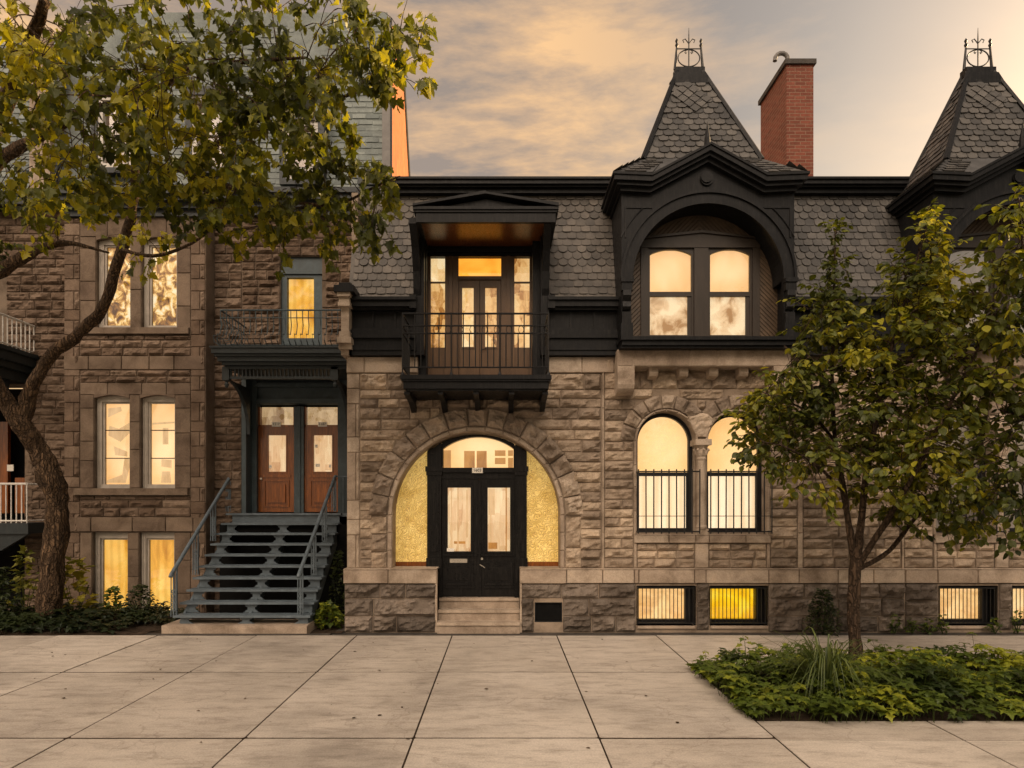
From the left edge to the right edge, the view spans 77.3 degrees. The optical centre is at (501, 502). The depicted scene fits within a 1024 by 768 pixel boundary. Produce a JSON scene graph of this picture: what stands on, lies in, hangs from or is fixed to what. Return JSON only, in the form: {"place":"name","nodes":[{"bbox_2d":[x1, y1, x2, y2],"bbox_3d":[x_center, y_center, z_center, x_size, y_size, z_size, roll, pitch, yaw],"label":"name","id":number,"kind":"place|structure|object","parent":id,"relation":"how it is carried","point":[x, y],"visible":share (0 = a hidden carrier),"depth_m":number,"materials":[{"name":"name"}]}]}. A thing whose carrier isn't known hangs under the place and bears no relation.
{"place":"outdoors","nodes":[
{"label":"outdoors","id":0,"kind":"place"},
{"bbox_2d":[0,602,332,635],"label":"ground","id":1,"kind":"structure","parent":0,"point":[57,635],"depth_m":10.34,"materials":[{"name":"soil"}]},
{"bbox_2d":[0,27,90,609],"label":"row house","id":2,"kind":"structure","parent":1,"relation":"on","point":[31,312],"depth_m":11.94,"materials":[{"name":"brown stone"}]},
{"bbox_2d":[0,422,24,512],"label":"porch door","id":3,"kind":"structure","parent":2,"relation":"in","point":[6,467],"depth_m":12.60,"materials":[{"name":"brown wood"}]},
{"bbox_2d":[58,12,409,612],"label":"row house","id":4,"kind":"structure","parent":1,"relation":"on","point":[198,373],"depth_m":11.81,"materials":[{"name":"brown stone"}]},
{"bbox_2d":[95,532,127,609],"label":"window","id":5,"kind":"structure","parent":4,"relation":"in","point":[111,548],"depth_m":11.81,"materials":[{"name":"yellow glass"}]},
{"bbox_2d":[97,396,129,487],"bbox_3d":[-7.070,-1.114,11.746,0.638,1.694,0.137,0,0,0],"label":"window","id":6,"kind":"structure","parent":4,"relation":"in","point":[113,412],"depth_m":11.79,"materials":[{"name":"beige glass"}]},
{"bbox_2d":[99,239,129,326],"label":"window","id":7,"kind":"structure","parent":4,"relation":"in","point":[118,313],"depth_m":11.81,"materials":[{"name":"beige glass"}]},
{"bbox_2d":[90,86,145,176],"bbox_3d":[-7.260,-6.990,12.175,0.924,1.604,0.450,0,0,0],"label":"attic window","id":8,"kind":"structure","parent":4,"relation":"in","point":[108,120],"depth_m":12.00,"materials":[{"name":"grey glass"}]},
{"bbox_2d":[142,532,173,609],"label":"window","id":9,"kind":"structure","parent":4,"relation":"in","point":[157,547],"depth_m":11.81,"materials":[{"name":"yellow glass"}]},
{"bbox_2d":[143,396,174,487],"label":"window","id":10,"kind":"structure","parent":4,"relation":"in","point":[158,411],"depth_m":11.81,"materials":[{"name":"beige glass"}]},
{"bbox_2d":[144,239,176,326],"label":"window","id":11,"kind":"structure","parent":4,"relation":"in","point":[160,295],"depth_m":11.81,"materials":[{"name":"beige glass"}]},
{"bbox_2d":[185,86,238,176],"bbox_3d":[-5.508,-6.990,12.175,0.900,1.604,0.450,0,0,0],"label":"attic window","id":12,"kind":"structure","parent":4,"relation":"in","point":[187,122],"depth_m":12.00,"materials":[{"name":"white glass"}]},
{"bbox_2d":[258,407,293,511],"bbox_3d":[-4.323,-0.843,12.325,0.701,2.025,0.150,0,0,0],"label":"wooden door","id":13,"kind":"structure","parent":4,"relation":"in","point":[275,444],"depth_m":12.30,"materials":[{"name":"brown wood"}]},
{"bbox_2d":[281,257,321,344],"bbox_3d":[-3.746,-3.716,12.053,0.777,1.793,0.145,0,0,0],"label":"balcony door","id":14,"kind":"structure","parent":4,"relation":"in","point":[301,286],"depth_m":12.01,"materials":[{"name":"teal paint"}]},
{"bbox_2d":[279,115,329,186],"bbox_3d":[-3.744,-6.642,12.175,0.900,1.340,0.450,0,0,0],"label":"attic window","id":15,"kind":"structure","parent":4,"relation":"in","point":[282,181],"depth_m":11.98,"materials":[{"name":"white paint"}]},
{"bbox_2d":[304,407,337,511],"bbox_3d":[-3.456,-0.843,12.325,0.664,2.025,0.150,0,0,0],"label":"wooden door","id":16,"kind":"structure","parent":4,"relation":"in","point":[320,443],"depth_m":12.30,"materials":[{"name":"brown wood"}]},
{"bbox_2d":[0,635,1023,767],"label":"pavement","id":17,"kind":"structure","parent":0,"point":[523,710],"depth_m":6.20,"materials":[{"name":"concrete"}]},
{"bbox_2d":[0,610,1023,721],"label":"garden soil","id":18,"kind":"structure","parent":0,"point":[141,628],"depth_m":6.59,"materials":[{"name":"brown soil"}]},
{"bbox_2d":[0,567,26,615],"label":"shrub","id":19,"kind":"object","parent":18,"relation":"on","point":[3,578],"visible":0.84,"depth_m":10.63,"materials":[{"name":"green plant"}]},
{"bbox_2d":[5,544,38,612],"bbox_3d":[-8.322,1.366,11.205,0.709,1.300,0.527,0,0,0],"label":"leafy plant","id":20,"kind":"object","parent":18,"relation":"on","point":[24,584],"visible":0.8,"depth_m":11.17,"materials":[{"name":"green plant"}]},
{"bbox_2d":[63,556,99,620],"bbox_3d":[-7.284,1.514,10.923,0.814,1.232,0.569,0,0,0],"label":"leafy plant","id":21,"kind":"object","parent":18,"relation":"on","point":[79,576],"visible":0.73,"depth_m":10.91,"materials":[{"name":"green plant"}]},
{"bbox_2d":[0,599,198,634],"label":"ground cover","id":22,"kind":"object","parent":18,"relation":"on","point":[10,619],"visible":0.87,"depth_m":10.32,"materials":[{"name":"green plant"}]},
{"bbox_2d":[98,586,123,613],"bbox_3d":[-6.762,1.725,11.095,0.446,0.572,0.371,0,0,0],"label":"leafy plant","id":23,"kind":"object","parent":18,"relation":"on","point":[113,589],"visible":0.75,"depth_m":11.08,"materials":[{"name":"green plant"}]},
{"bbox_2d":[121,584,160,618],"bbox_3d":[-6.193,1.701,11.014,0.656,0.604,0.498,0,0,0],"label":"shrub","id":24,"kind":"object","parent":18,"relation":"on","point":[143,593],"visible":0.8,"depth_m":10.97,"materials":[{"name":"green plant"}]},
{"bbox_2d":[0,0,437,625],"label":"maple tree","id":25,"kind":"object","parent":18,"relation":"on","point":[34,64],"visible":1,"depth_m":6.80,"materials":[{"name":"green plant"}]},
{"bbox_2d":[161,475,346,633],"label":"exterior staircase","id":26,"kind":"structure","parent":18,"relation":"on","point":[277,565],"depth_m":11.16,"materials":[{"name":"metal"}]},
{"bbox_2d":[313,599,344,629],"bbox_3d":[-2.794,1.790,10.257,0.605,0.485,0.384,0,0,0],"label":"leafy plant","id":27,"kind":"object","parent":18,"relation":"on","point":[333,611],"visible":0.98,"depth_m":10.21,"materials":[{"name":"green plant"}]},
{"bbox_2d":[329,550,345,618],"bbox_3d":[-2.820,1.406,11.008,0.357,1.198,0.304,0,0,0],"label":"climbing plant","id":28,"kind":"object","parent":18,"relation":"on","point":[340,562],"visible":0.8,"depth_m":10.99,"materials":[{"name":"green plant"}]},
{"bbox_2d":[735,636,757,673],"bbox_3d":[2.723,1.741,7.122,0.240,0.519,0.270,0,0,0],"label":"weed","id":29,"kind":"object","parent":18,"relation":"on","point":[742,651],"visible":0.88,"depth_m":7.12,"materials":[{"name":"green plant"}]},
{"bbox_2d":[780,642,797,657],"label":"weed","id":30,"kind":"object","parent":18,"relation":"on","point":[786,651],"visible":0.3,"depth_m":7.53,"materials":[{"name":"green plant"}]},
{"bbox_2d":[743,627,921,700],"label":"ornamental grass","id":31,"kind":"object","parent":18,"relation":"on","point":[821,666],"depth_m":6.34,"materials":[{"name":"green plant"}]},
{"bbox_2d":[686,632,1023,722],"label":"ground cover","id":32,"kind":"object","parent":18,"relation":"on","point":[916,665],"visible":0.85,"depth_m":6.37,"materials":[{"name":"green plant"}]},
{"bbox_2d":[718,197,1019,663],"bbox_3d":[4.410,-0.706,7.274,3.783,5.562,2.306,0,0,0],"label":"young tree","id":33,"kind":"object","parent":18,"relation":"on","point":[914,315],"visible":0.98,"depth_m":7.16,"materials":[{"name":"green plant"}]},
{"bbox_2d":[949,654,970,670],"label":"weed","id":34,"kind":"object","parent":18,"relation":"on","point":[950,655],"visible":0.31,"depth_m":7.34,"materials":[{"name":"green plant"}]},
{"bbox_2d":[940,169,1023,559],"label":"young tree","id":35,"kind":"object","parent":18,"relation":"on","point":[1008,281],"visible":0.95,"depth_m":6.64,"materials":[{"name":"green plant"}]},
{"bbox_2d":[988,653,1000,669],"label":"weed","id":36,"kind":"object","parent":18,"relation":"on","point":[993,657],"visible":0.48,"depth_m":7.28,"materials":[{"name":"green plant"}]},
{"bbox_2d":[143,624,1023,635],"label":"paved strip","id":37,"kind":"object","parent":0,"point":[592,634],"visible":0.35,"depth_m":9.78,"materials":[{"name":"grey concrete"}]},
{"bbox_2d":[334,31,905,633],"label":"row house","id":38,"kind":"structure","parent":37,"relation":"on","point":[550,379],"depth_m":9.99,"materials":[{"name":"stone"}]},
{"bbox_2d":[442,479,478,596],"bbox_3d":[-0.668,0.559,10.335,0.593,1.902,0.110,0,0,0],"label":"door","id":39,"kind":"structure","parent":38,"relation":"in","point":[459,496],"depth_m":10.32,"materials":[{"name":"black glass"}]},
{"bbox_2d":[459,280,479,374],"bbox_3d":[-0.524,-2.722,10.324,0.332,1.724,0.092,0,0,0],"label":"balcony door","id":40,"kind":"structure","parent":38,"relation":"in","point":[469,290],"depth_m":10.30,"materials":[{"name":"glass"}]},
{"bbox_2d":[480,280,500,374],"bbox_3d":[-0.183,-2.722,10.314,0.335,1.724,0.112,0,0,0],"label":"balcony door","id":41,"kind":"structure","parent":38,"relation":"in","point":[490,290],"depth_m":10.30,"materials":[{"name":"glass"}]},
{"bbox_2d":[478,479,514,596],"bbox_3d":[-0.082,0.559,10.321,0.598,1.902,0.138,0,0,0],"label":"door","id":42,"kind":"structure","parent":38,"relation":"in","point":[496,497],"depth_m":10.32,"materials":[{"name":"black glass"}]},
{"bbox_2d":[636,586,695,624],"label":"basement window","id":43,"kind":"structure","parent":38,"relation":"in","point":[655,604],"depth_m":10.10,"materials":[{"name":"glass"}]},
{"bbox_2d":[636,413,700,533],"bbox_3d":[2.571,-0.471,10.063,0.962,1.918,0.485,0,0,0],"label":"arched window","id":44,"kind":"structure","parent":38,"relation":"in","point":[664,472],"depth_m":10.28,"materials":[{"name":"glass"}]},
{"bbox_2d":[641,230,759,335],"bbox_3d":[3.095,-3.354,10.018,1.890,1.773,0.175,0,0,0],"label":"dormer window","id":45,"kind":"structure","parent":38,"relation":"in","point":[698,282],"depth_m":10.01,"materials":[{"name":"beige glass"}]},
{"bbox_2d":[709,586,767,624],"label":"basement window","id":46,"kind":"structure","parent":38,"relation":"in","point":[728,604],"depth_m":10.10,"materials":[{"name":"glass"}]},
{"bbox_2d":[707,413,772,533],"bbox_3d":[3.680,-0.471,10.063,0.960,1.918,0.485,0,0,0],"label":"arched window","id":47,"kind":"structure","parent":38,"relation":"in","point":[734,497],"depth_m":10.28,"materials":[{"name":"glass"}]},
{"bbox_2d":[802,588,842,636],"bbox_3d":[4.876,1.645,9.711,0.565,0.714,0.543,0,0,-44],"label":"shrub","id":48,"kind":"object","parent":37,"relation":"on","point":[831,611],"visible":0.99,"depth_m":9.66,"materials":[{"name":"green plant"}]},
{"bbox_2d":[887,613,901,633],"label":"weed","id":49,"kind":"object","parent":37,"relation":"on","point":[892,627],"visible":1,"depth_m":9.79,"materials":[{"name":"green plant"}]},
{"bbox_2d":[903,618,920,633],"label":"weed","id":50,"kind":"object","parent":37,"relation":"on","point":[911,629],"visible":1,"depth_m":9.79,"materials":[{"name":"green plant"}]},
{"bbox_2d":[919,619,936,634],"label":"weed","id":51,"kind":"object","parent":37,"relation":"on","point":[926,626],"visible":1,"depth_m":9.79,"materials":[{"name":"green plant"}]},
{"bbox_2d":[935,614,949,633],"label":"weed","id":52,"kind":"object","parent":37,"relation":"on","point":[940,624],"visible":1,"depth_m":9.80,"materials":[{"name":"green plant"}]},
{"bbox_2d":[878,33,1023,632],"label":"row house","id":53,"kind":"structure","parent":37,"relation":"on","point":[970,158],"depth_m":9.97,"materials":[{"name":"stone"}]},
{"bbox_2d":[938,586,997,624],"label":"basement window","id":54,"kind":"structure","parent":53,"relation":"in","point":[961,604],"depth_m":10.10,"materials":[{"name":"glass"}]},
{"bbox_2d":[936,418,1004,533],"bbox_3d":[7.251,-0.471,10.063,0.962,1.918,0.485,0,0,0],"label":"arched window","id":55,"kind":"structure","parent":53,"relation":"in","point":[979,475],"depth_m":10.28,"materials":[{"name":"glass"}]},
{"bbox_2d":[947,231,1023,335],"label":"dormer window","id":56,"kind":"structure","parent":53,"relation":"in","point":[965,247],"depth_m":10.00,"materials":[{"name":"grey glass"}]},
{"bbox_2d":[1006,421,1023,531],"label":"arched window","id":57,"kind":"structure","parent":53,"relation":"in","point":[1019,458],"depth_m":10.30,"materials":[{"name":"glass"}]},
{"bbox_2d":[1011,586,1023,623],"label":"basement window","id":58,"kind":"structure","parent":53,"relation":"in","point":[1017,602],"depth_m":10.20,"materials":[{"name":"metal"}]},
{"bbox_2d":[984,617,1002,633],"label":"weed","id":59,"kind":"object","parent":37,"relation":"on","point":[992,626],"visible":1,"depth_m":9.79,"materials":[{"name":"green plant"}]},
{"bbox_2d":[1010,610,1023,633],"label":"weed","id":60,"kind":"object","parent":37,"relation":"on","point":[1017,630],"visible":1,"depth_m":9.80,"materials":[{"name":"green plant"}]}
]}

